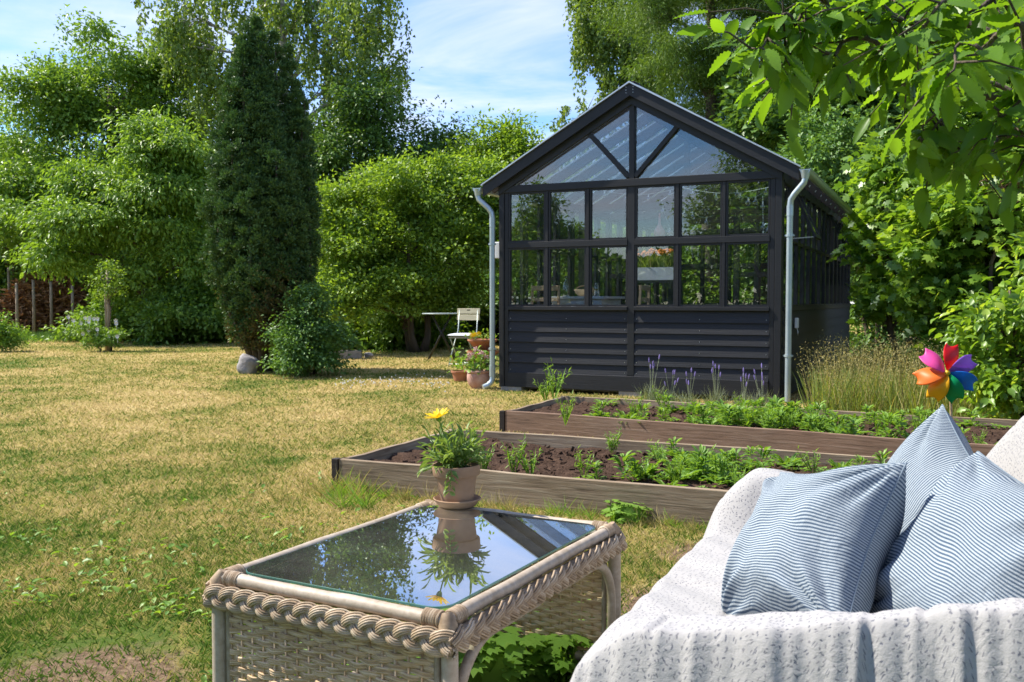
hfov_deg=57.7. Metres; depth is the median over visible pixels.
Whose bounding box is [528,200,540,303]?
window
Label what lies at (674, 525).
grass tuft
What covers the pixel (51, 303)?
fence post
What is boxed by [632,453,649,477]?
seedling
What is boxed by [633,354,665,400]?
lavender plant
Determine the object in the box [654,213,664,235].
glass vase
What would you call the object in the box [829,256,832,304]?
window
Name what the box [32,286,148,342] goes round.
boundary bush
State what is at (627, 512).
weed
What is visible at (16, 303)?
fence post
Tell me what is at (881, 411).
seedling
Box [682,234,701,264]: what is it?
window
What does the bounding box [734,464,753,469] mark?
seedling
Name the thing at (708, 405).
seedling
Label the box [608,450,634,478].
seedling
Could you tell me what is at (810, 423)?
seedling
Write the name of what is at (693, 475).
seedling
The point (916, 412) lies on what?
seedling
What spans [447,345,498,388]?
geranium pot
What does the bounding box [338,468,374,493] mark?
grass tuft
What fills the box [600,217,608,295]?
window
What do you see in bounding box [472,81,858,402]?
greenhouse
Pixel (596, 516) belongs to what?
grass tuft
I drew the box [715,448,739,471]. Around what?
seedling
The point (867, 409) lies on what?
seedling
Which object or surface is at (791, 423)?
seedling
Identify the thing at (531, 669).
weed
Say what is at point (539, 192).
window
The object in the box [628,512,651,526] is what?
grass tuft
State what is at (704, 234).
window
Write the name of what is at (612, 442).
seedling
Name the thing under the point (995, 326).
hazel shrub
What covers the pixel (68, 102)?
leafy tree
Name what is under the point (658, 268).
planter box
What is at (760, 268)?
window
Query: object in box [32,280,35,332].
fence post
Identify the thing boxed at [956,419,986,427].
seedling
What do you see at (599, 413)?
seedling
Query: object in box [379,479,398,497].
grass tuft
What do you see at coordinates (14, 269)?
leafy tree
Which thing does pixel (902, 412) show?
seedling
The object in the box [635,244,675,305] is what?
window
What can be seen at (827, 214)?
window
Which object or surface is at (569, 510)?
grass tuft
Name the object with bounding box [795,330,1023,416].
seeding grass
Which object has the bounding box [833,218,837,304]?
window
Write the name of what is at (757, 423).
seedling
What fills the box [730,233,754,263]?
window
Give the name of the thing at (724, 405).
seedling
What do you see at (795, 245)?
window
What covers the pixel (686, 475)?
seedling
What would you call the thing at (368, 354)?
field stone
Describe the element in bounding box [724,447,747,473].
seedling
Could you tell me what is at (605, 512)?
weed
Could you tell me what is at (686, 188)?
string light
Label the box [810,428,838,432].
seedling
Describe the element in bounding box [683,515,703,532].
grass tuft
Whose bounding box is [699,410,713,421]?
seedling
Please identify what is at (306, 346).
viburnum shrub
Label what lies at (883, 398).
tall grass
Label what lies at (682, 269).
window
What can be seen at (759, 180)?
window
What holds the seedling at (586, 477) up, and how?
on the raised bed at (554, 480)
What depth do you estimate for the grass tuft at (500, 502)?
5.33 m
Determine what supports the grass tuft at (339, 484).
on the lawn at (132, 659)
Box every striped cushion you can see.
[721,462,906,615]
[869,451,1023,613]
[887,404,973,533]
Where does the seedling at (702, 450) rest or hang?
on the raised bed at (554, 480)
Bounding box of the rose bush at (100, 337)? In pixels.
[66,311,133,351]
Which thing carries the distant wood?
on the lawn at (132, 659)
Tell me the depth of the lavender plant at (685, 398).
10.68 m
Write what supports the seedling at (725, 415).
on the raised bed at (540, 417)
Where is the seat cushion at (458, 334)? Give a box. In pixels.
[448,333,470,336]
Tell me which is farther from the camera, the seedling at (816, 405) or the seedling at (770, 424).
the seedling at (816, 405)
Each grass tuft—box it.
[262,480,293,500]
[295,478,316,492]
[306,471,351,496]
[308,461,349,491]
[310,491,333,503]
[315,478,352,499]
[319,480,351,499]
[320,489,346,506]
[321,481,348,496]
[322,474,357,493]
[322,486,357,508]
[332,465,355,489]
[335,482,365,506]
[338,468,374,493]
[340,468,385,497]
[341,480,380,508]
[346,475,375,496]
[351,489,385,505]
[368,481,397,498]
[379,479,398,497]
[386,483,411,498]
[392,484,413,498]
[393,490,408,502]
[419,481,438,500]
[478,491,498,508]
[490,491,517,509]
[501,495,527,511]
[538,496,557,515]
[546,494,573,515]
[559,501,581,517]
[559,502,588,517]
[574,498,593,516]
[576,499,601,520]
[617,509,646,524]
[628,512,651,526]
[640,505,678,526]
[662,505,688,528]
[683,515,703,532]
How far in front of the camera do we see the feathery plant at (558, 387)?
9.80 m
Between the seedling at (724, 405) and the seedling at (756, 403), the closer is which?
the seedling at (724, 405)
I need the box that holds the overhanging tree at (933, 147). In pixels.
[672,0,1023,233]
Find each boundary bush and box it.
[0,261,28,321]
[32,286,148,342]
[89,247,175,303]
[110,265,234,345]
[322,293,401,348]
[352,299,481,351]
[416,256,498,343]
[445,260,535,342]
[498,212,660,303]
[600,224,748,304]
[683,214,853,302]
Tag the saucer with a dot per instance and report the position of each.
(458, 505)
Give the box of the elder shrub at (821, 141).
[767,100,913,357]
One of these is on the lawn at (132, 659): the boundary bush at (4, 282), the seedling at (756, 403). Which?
the boundary bush at (4, 282)
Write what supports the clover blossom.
on the lawn at (132, 659)
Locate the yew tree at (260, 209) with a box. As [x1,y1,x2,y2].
[194,14,324,371]
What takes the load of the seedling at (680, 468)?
on the raised bed at (554, 480)
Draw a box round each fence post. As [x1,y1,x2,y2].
[7,268,9,293]
[15,283,18,327]
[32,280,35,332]
[49,281,52,331]
[71,285,74,321]
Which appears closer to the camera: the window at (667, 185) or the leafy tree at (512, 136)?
the window at (667, 185)
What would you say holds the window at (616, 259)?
in the greenhouse
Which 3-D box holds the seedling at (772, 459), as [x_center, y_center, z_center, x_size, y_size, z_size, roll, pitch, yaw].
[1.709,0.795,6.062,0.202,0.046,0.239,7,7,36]
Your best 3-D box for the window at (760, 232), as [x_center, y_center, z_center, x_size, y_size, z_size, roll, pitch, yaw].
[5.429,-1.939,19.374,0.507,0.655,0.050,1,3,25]
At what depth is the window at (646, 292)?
18.49 m
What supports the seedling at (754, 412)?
on the raised bed at (540, 417)
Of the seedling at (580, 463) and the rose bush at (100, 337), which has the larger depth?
the rose bush at (100, 337)
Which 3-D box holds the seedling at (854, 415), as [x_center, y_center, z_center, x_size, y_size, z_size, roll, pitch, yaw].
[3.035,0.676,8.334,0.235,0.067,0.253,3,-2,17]
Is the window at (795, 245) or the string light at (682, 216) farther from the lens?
the string light at (682, 216)
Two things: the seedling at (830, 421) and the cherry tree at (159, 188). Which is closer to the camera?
the seedling at (830, 421)
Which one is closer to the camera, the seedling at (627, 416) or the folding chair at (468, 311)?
the seedling at (627, 416)
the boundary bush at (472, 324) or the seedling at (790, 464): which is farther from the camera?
the boundary bush at (472, 324)
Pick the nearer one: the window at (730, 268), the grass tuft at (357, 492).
the grass tuft at (357, 492)
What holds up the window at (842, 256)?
in the greenhouse
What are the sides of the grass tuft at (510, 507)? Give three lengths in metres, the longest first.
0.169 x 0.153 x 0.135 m
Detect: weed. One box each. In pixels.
[458,632,525,681]
[458,641,530,681]
[491,622,545,681]
[516,635,568,681]
[522,633,593,681]
[538,648,573,681]
[548,641,581,657]
[549,627,592,681]
[600,499,633,514]
[603,504,629,523]
[615,501,648,523]
[629,505,651,519]
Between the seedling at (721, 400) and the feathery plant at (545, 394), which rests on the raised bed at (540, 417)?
the seedling at (721, 400)
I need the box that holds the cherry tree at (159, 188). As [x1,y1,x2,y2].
[0,104,216,342]
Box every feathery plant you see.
[534,372,553,400]
[543,356,572,398]
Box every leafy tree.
[0,4,227,282]
[0,99,130,298]
[291,61,494,264]
[442,103,601,217]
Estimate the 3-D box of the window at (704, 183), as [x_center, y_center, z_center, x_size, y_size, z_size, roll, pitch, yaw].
[2.301,-1.596,11.318,0.522,0.655,0.050,1,3,25]
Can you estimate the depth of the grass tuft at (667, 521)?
4.95 m
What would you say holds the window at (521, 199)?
in the greenhouse
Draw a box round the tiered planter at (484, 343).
[465,328,498,362]
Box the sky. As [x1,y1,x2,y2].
[0,0,853,303]
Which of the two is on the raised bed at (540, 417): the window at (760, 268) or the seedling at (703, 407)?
the seedling at (703, 407)
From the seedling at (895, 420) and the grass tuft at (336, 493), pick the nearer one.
the grass tuft at (336, 493)
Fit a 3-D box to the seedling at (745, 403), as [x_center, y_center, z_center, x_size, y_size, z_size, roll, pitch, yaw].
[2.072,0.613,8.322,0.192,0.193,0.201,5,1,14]
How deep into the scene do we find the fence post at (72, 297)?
30.94 m
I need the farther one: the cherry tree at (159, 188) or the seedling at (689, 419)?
the cherry tree at (159, 188)
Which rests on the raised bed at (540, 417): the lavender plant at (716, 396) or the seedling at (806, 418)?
the seedling at (806, 418)
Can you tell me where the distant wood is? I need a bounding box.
[1,135,1009,309]
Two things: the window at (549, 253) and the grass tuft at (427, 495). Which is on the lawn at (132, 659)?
the grass tuft at (427, 495)
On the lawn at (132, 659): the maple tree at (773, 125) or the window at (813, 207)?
the maple tree at (773, 125)
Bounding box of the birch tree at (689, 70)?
[566,0,830,301]
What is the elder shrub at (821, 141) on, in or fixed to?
on the lawn at (132, 659)
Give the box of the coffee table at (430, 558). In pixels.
[202,499,627,681]
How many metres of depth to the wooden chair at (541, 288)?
12.99 m
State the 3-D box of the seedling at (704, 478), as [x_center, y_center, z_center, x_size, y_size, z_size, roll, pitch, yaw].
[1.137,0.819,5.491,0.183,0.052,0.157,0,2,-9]
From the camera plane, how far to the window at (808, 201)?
13.08 m
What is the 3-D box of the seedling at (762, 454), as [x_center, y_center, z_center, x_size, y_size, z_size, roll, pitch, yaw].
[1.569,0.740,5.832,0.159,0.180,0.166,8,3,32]
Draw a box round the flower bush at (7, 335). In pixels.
[0,308,37,351]
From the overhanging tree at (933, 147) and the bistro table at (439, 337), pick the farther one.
the bistro table at (439, 337)
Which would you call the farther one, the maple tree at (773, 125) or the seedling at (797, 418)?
the maple tree at (773, 125)
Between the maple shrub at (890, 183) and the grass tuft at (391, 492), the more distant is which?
the maple shrub at (890, 183)
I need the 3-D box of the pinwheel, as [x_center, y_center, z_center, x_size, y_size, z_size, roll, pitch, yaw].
[1.938,0.491,4.157,0.268,0.966,0.107,0,2,0]
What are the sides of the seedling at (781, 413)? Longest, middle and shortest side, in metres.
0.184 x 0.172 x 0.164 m
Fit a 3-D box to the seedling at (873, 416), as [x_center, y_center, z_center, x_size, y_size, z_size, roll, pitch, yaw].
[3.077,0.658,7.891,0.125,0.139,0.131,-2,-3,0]
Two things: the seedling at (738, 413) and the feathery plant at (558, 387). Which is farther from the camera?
the feathery plant at (558, 387)
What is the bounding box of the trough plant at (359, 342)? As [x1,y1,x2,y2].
[330,321,366,351]
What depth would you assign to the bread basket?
13.42 m
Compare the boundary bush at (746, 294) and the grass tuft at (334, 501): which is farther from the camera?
the boundary bush at (746, 294)
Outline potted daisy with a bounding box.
[416,408,490,501]
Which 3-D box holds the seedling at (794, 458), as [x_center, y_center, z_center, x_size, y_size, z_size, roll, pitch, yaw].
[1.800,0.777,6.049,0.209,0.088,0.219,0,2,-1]
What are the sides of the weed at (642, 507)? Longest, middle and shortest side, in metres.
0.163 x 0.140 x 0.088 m
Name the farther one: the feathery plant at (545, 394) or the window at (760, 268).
the window at (760, 268)
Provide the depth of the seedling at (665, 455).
6.28 m
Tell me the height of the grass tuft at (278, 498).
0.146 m
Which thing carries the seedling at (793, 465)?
on the raised bed at (554, 480)
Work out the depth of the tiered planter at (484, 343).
13.95 m
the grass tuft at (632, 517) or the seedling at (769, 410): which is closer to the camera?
the grass tuft at (632, 517)
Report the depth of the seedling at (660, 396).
8.92 m
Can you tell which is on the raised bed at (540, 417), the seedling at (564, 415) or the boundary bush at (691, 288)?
the seedling at (564, 415)
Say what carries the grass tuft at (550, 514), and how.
on the lawn at (132, 659)
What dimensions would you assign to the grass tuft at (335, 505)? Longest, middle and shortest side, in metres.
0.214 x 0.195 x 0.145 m
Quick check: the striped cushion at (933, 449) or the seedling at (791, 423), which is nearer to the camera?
the striped cushion at (933, 449)
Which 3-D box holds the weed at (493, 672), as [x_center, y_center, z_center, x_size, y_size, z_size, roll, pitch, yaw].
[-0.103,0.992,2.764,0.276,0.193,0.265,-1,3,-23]
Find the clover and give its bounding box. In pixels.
[0,471,432,681]
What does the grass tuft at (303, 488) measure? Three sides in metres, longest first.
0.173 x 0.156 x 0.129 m
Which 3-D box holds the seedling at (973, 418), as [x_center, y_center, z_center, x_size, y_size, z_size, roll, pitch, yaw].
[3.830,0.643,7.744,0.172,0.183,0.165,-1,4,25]
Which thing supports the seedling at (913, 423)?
on the raised bed at (540, 417)
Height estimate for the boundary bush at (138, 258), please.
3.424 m
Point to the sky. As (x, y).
(503, 54)
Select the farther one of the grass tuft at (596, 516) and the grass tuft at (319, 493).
the grass tuft at (319, 493)
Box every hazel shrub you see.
[887,0,1023,250]
[928,232,1023,419]
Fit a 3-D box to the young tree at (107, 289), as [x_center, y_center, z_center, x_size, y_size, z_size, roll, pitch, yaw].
[-9.816,-0.868,22.394,1.159,2.247,1.008,-2,3,-39]
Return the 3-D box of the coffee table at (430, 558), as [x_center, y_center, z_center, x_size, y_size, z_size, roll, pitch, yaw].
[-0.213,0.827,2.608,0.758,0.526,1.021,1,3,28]
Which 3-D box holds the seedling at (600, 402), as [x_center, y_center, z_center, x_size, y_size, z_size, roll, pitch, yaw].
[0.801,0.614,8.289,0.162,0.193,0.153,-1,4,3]
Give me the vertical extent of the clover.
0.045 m
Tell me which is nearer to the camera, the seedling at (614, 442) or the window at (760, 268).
the seedling at (614, 442)
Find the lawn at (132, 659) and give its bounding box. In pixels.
[0,321,920,681]
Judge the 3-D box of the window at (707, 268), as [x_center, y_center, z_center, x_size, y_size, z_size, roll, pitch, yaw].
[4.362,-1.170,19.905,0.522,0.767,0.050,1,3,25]
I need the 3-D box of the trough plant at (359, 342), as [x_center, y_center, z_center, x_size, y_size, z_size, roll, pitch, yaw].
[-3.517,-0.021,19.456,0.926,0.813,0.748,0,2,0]
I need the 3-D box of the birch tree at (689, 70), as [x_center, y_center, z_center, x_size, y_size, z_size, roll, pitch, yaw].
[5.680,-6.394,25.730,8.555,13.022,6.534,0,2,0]
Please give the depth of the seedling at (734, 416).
7.84 m
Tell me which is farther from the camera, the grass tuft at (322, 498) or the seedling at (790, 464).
the seedling at (790, 464)
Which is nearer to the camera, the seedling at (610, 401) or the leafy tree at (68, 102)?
the seedling at (610, 401)
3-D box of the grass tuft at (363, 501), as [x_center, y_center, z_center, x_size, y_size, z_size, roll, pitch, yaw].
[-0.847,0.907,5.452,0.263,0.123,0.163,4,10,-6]
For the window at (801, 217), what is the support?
in the greenhouse
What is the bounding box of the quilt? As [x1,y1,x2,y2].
[570,416,1023,681]
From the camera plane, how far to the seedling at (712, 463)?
5.50 m
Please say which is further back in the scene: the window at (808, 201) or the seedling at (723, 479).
the window at (808, 201)
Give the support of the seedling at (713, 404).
on the raised bed at (540, 417)
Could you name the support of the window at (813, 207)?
in the greenhouse
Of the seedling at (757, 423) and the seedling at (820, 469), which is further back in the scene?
the seedling at (757, 423)
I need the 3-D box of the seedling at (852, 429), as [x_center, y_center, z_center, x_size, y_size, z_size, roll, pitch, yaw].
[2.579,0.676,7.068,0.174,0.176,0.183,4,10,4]
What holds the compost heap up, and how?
on the lawn at (132, 659)
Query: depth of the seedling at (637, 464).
5.48 m
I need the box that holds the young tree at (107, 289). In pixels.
[79,258,129,350]
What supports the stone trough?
on the lawn at (132, 659)
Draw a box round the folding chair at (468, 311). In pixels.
[448,308,479,366]
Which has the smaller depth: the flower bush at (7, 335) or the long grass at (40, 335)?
the flower bush at (7, 335)
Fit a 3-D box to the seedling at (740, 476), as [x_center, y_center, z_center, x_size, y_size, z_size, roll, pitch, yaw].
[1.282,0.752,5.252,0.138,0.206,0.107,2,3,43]
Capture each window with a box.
[509,191,544,242]
[509,248,544,305]
[512,196,523,303]
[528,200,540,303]
[548,189,585,240]
[548,246,585,305]
[551,206,556,295]
[560,208,570,295]
[589,245,627,305]
[590,187,627,239]
[592,216,596,295]
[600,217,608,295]
[612,220,619,296]
[635,184,675,238]
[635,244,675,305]
[642,227,647,304]
[651,230,656,303]
[659,246,664,303]
[679,182,722,237]
[679,243,721,306]
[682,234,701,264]
[682,269,700,303]
[703,268,719,303]
[704,234,719,264]
[725,242,769,306]
[726,179,770,235]
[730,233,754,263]
[730,268,754,303]
[759,268,766,303]
[760,232,767,263]
[782,180,790,306]
[792,241,797,305]
[798,192,804,305]
[804,196,810,305]
[810,201,815,305]
[815,205,820,305]
[820,208,825,304]
[825,211,829,304]
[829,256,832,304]
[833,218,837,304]
[837,220,840,304]
[840,224,843,304]
[844,239,846,304]
[846,242,849,304]
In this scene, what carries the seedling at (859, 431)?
on the raised bed at (540, 417)
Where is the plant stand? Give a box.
[637,280,685,306]
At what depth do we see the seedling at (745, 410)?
7.87 m
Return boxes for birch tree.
[130,0,415,184]
[529,82,638,203]
[562,0,704,233]
[566,0,830,301]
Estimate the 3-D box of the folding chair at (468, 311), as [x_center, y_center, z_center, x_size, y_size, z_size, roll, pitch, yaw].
[-0.895,-0.065,17.245,0.460,1.076,0.514,1,3,20]
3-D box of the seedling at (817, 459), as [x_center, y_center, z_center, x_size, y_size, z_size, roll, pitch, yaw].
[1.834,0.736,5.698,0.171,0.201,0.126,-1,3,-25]
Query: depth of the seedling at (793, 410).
7.84 m
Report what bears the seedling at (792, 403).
on the raised bed at (540, 417)
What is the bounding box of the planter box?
[638,248,673,279]
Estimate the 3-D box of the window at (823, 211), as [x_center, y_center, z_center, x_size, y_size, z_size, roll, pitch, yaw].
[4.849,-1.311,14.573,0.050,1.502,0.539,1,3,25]
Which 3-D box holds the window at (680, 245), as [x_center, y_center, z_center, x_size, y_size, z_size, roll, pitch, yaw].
[2.301,-0.806,11.352,0.522,0.767,0.050,1,3,25]
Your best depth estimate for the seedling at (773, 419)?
7.39 m
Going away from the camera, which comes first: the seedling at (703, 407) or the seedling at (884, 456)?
the seedling at (884, 456)
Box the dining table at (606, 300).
[551,296,624,304]
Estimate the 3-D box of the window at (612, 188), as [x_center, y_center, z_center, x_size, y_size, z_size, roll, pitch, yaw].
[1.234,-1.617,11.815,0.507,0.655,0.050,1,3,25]
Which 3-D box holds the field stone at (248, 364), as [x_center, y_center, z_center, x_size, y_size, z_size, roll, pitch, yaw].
[-4.379,0.394,15.423,0.377,0.384,0.287,0,2,0]
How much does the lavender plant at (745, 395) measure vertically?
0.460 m
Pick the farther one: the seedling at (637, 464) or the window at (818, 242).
the window at (818, 242)
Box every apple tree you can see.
[312,143,536,352]
[443,145,645,303]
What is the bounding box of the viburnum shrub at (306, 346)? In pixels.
[255,278,363,377]
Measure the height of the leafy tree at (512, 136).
7.356 m
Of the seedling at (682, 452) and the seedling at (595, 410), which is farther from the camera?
the seedling at (595, 410)
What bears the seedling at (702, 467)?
on the raised bed at (554, 480)
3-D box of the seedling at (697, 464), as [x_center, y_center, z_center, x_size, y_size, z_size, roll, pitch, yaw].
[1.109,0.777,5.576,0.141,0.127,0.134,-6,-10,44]
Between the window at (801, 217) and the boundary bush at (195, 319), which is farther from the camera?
the boundary bush at (195, 319)
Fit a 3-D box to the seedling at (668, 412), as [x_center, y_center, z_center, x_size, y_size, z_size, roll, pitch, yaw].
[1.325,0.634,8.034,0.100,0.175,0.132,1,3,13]
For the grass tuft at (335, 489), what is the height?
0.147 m
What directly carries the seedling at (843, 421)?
on the raised bed at (540, 417)
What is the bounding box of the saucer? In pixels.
[433,494,480,508]
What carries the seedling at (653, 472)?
on the raised bed at (554, 480)
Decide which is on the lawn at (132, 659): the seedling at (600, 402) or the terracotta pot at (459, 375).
the terracotta pot at (459, 375)
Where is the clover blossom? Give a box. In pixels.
[335,373,449,391]
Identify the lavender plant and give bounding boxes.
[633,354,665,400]
[659,368,681,401]
[673,367,703,402]
[700,361,735,403]
[726,367,756,405]
[748,363,782,406]
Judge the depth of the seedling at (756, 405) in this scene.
8.37 m
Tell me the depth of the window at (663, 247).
19.62 m
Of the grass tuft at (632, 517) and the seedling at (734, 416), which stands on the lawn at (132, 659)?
the grass tuft at (632, 517)
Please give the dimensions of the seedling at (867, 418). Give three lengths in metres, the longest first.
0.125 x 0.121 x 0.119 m
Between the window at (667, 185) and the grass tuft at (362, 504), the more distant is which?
the window at (667, 185)
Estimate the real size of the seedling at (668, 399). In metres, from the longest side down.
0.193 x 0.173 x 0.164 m
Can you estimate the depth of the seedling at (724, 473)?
5.47 m
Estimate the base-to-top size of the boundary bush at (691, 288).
4.380 m
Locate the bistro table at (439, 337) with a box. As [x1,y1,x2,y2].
[422,313,456,359]
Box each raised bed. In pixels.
[331,428,890,525]
[499,395,1017,456]
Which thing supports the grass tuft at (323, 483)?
on the lawn at (132, 659)
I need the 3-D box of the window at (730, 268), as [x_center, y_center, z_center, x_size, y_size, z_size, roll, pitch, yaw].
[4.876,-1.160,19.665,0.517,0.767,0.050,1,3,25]
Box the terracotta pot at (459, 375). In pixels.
[449,343,470,381]
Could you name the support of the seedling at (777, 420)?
on the raised bed at (540, 417)
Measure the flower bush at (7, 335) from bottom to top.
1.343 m
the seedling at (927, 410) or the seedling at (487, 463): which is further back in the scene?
the seedling at (927, 410)
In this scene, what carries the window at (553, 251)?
in the greenhouse
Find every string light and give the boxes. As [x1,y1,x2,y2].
[602,187,767,198]
[661,199,713,235]
[734,186,767,232]
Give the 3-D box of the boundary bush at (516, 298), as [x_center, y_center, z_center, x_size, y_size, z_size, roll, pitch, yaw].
[-0.266,-1.429,26.968,4.177,3.165,5.009,0,2,0]
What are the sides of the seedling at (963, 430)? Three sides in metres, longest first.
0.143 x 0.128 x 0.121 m
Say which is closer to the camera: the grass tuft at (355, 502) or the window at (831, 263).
the grass tuft at (355, 502)
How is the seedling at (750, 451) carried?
on the raised bed at (554, 480)
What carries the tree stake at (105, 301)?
on the lawn at (132, 659)
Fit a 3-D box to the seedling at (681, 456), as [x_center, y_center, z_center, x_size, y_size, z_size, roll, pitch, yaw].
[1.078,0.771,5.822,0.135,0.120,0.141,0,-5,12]
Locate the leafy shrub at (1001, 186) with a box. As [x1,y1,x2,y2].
[963,171,1023,260]
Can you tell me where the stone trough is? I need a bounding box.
[339,350,361,358]
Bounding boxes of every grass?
[13,328,218,341]
[791,354,1023,418]
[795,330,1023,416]
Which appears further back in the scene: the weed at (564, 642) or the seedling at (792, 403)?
the seedling at (792, 403)
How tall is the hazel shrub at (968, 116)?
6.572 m
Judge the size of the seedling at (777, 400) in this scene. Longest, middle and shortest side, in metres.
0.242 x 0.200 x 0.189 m
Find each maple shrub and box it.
[826,126,1012,365]
[860,151,1023,368]
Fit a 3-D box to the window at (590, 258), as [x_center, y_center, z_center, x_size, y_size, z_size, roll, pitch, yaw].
[1.234,-0.827,11.848,0.507,0.767,0.050,1,3,25]
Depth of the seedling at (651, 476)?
5.54 m
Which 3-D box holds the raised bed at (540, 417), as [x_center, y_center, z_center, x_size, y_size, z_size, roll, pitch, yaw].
[2.342,0.761,7.920,5.033,0.212,1.646,1,3,29]
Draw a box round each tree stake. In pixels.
[104,291,106,349]
[106,272,110,350]
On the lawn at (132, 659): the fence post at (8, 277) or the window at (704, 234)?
the fence post at (8, 277)
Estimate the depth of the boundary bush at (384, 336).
22.77 m
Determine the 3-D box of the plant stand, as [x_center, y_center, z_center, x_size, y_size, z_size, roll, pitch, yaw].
[2.195,-0.368,14.041,0.800,1.099,0.320,1,3,25]
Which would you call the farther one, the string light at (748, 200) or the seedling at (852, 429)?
the string light at (748, 200)
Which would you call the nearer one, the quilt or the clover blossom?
the quilt
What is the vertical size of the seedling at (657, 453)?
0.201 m
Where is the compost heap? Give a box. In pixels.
[0,269,94,334]
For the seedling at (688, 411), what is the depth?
8.13 m
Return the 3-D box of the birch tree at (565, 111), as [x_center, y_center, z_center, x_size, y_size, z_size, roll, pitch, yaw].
[2.747,-5.088,36.110,4.450,9.520,3.566,1,3,18]
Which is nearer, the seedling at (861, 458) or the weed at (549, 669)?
the weed at (549, 669)
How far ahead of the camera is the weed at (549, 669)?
2.86 m
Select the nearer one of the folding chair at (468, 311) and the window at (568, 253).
the window at (568, 253)
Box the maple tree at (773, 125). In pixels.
[681,0,941,247]
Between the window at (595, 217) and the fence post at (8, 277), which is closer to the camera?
the window at (595, 217)
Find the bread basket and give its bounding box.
[574,285,595,295]
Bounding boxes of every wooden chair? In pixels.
[531,285,559,303]
[637,285,650,306]
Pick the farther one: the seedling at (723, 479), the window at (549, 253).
the window at (549, 253)
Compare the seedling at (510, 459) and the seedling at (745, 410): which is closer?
the seedling at (510, 459)
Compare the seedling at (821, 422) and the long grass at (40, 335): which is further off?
the long grass at (40, 335)
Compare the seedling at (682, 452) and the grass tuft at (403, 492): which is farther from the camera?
the seedling at (682, 452)
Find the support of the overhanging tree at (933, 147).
on the lawn at (132, 659)
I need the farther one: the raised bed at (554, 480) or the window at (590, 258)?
the window at (590, 258)
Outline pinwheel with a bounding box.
[912,343,977,417]
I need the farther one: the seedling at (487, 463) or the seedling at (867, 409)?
the seedling at (867, 409)
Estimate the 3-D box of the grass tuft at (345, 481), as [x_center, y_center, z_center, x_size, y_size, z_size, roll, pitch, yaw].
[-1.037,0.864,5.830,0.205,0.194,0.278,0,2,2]
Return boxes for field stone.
[237,353,258,373]
[364,352,373,357]
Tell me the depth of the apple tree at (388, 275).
21.19 m
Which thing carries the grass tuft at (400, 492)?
on the lawn at (132, 659)
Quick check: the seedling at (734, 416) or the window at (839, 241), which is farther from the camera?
the window at (839, 241)
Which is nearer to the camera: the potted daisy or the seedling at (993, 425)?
the potted daisy
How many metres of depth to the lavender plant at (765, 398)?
10.38 m
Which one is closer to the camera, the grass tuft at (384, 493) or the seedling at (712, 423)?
the grass tuft at (384, 493)
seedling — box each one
[476,442,496,469]
[501,434,527,472]
[513,441,543,473]
[555,391,575,425]
[573,474,600,478]
[574,447,594,477]
[584,411,609,416]
[585,460,605,479]
[589,406,602,416]
[594,398,618,405]
[594,399,608,414]
[604,428,621,454]
[607,426,619,453]
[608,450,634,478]
[616,409,643,419]
[623,458,645,481]
[624,392,643,418]
[627,464,660,478]
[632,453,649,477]
[633,459,663,475]
[636,402,651,419]
[637,449,667,458]
[647,440,662,458]
[647,470,681,480]
[651,386,665,406]
[651,439,665,464]
[653,478,687,485]
[655,406,671,421]
[658,394,673,411]
[659,465,702,480]
[661,405,670,420]
[661,448,686,484]
[664,446,697,458]
[665,436,681,454]
[666,404,684,412]
[671,448,689,466]
[673,454,690,469]
[683,403,696,419]
[685,402,706,423]
[685,460,707,477]
[685,468,708,479]
[686,444,712,473]
[689,451,714,475]
[690,404,710,423]
[692,475,717,481]
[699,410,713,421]
[702,474,738,486]
[703,418,719,424]
[704,401,713,411]
[704,402,718,413]
[707,453,736,484]
[708,444,728,476]
[709,473,727,481]
[714,399,732,419]
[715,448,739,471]
[717,404,735,424]
[718,403,735,423]
[721,408,737,425]
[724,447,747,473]
[727,454,752,483]
[731,406,744,422]
[731,411,741,424]
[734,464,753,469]
[735,399,753,414]
[736,407,753,423]
[737,460,770,469]
[740,446,759,463]
[741,413,752,426]
[741,415,754,426]
[747,409,761,421]
[748,415,772,426]
[750,397,763,414]
[750,398,763,411]
[751,445,776,469]
[754,408,764,421]
[758,398,773,427]
[758,412,771,425]
[759,407,779,423]
[761,456,790,465]
[762,416,779,428]
[763,395,784,413]
[763,419,778,428]
[770,453,802,465]
[772,409,787,428]
[772,415,782,428]
[774,461,803,466]
[775,461,811,471]
[780,406,795,426]
[781,402,801,414]
[782,401,800,417]
[783,408,799,429]
[785,401,801,412]
[790,413,802,426]
[797,445,820,472]
[800,414,818,430]
[801,412,819,429]
[805,405,814,413]
[806,400,827,422]
[808,466,828,472]
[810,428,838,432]
[813,409,826,430]
[819,405,832,417]
[824,416,835,429]
[825,409,849,433]
[828,458,854,469]
[837,420,851,433]
[838,416,862,434]
[840,414,862,418]
[840,424,871,434]
[852,455,869,465]
[854,418,864,430]
[858,404,873,420]
[864,412,872,423]
[868,410,879,424]
[871,405,892,434]
[871,449,891,463]
[873,409,893,433]
[876,412,901,437]
[886,414,906,426]
[893,408,906,422]
[894,421,910,438]
[904,403,930,432]
[908,406,929,425]
[917,409,931,423]
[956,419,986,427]
[961,407,982,426]
[961,427,970,441]
[972,427,987,443]
[990,423,1010,428]
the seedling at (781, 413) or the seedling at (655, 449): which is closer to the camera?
the seedling at (655, 449)
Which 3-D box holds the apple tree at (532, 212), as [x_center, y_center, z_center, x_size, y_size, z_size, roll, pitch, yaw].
[1.007,-2.286,23.273,5.691,5.062,4.327,-1,3,-24]
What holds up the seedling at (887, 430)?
on the raised bed at (540, 417)

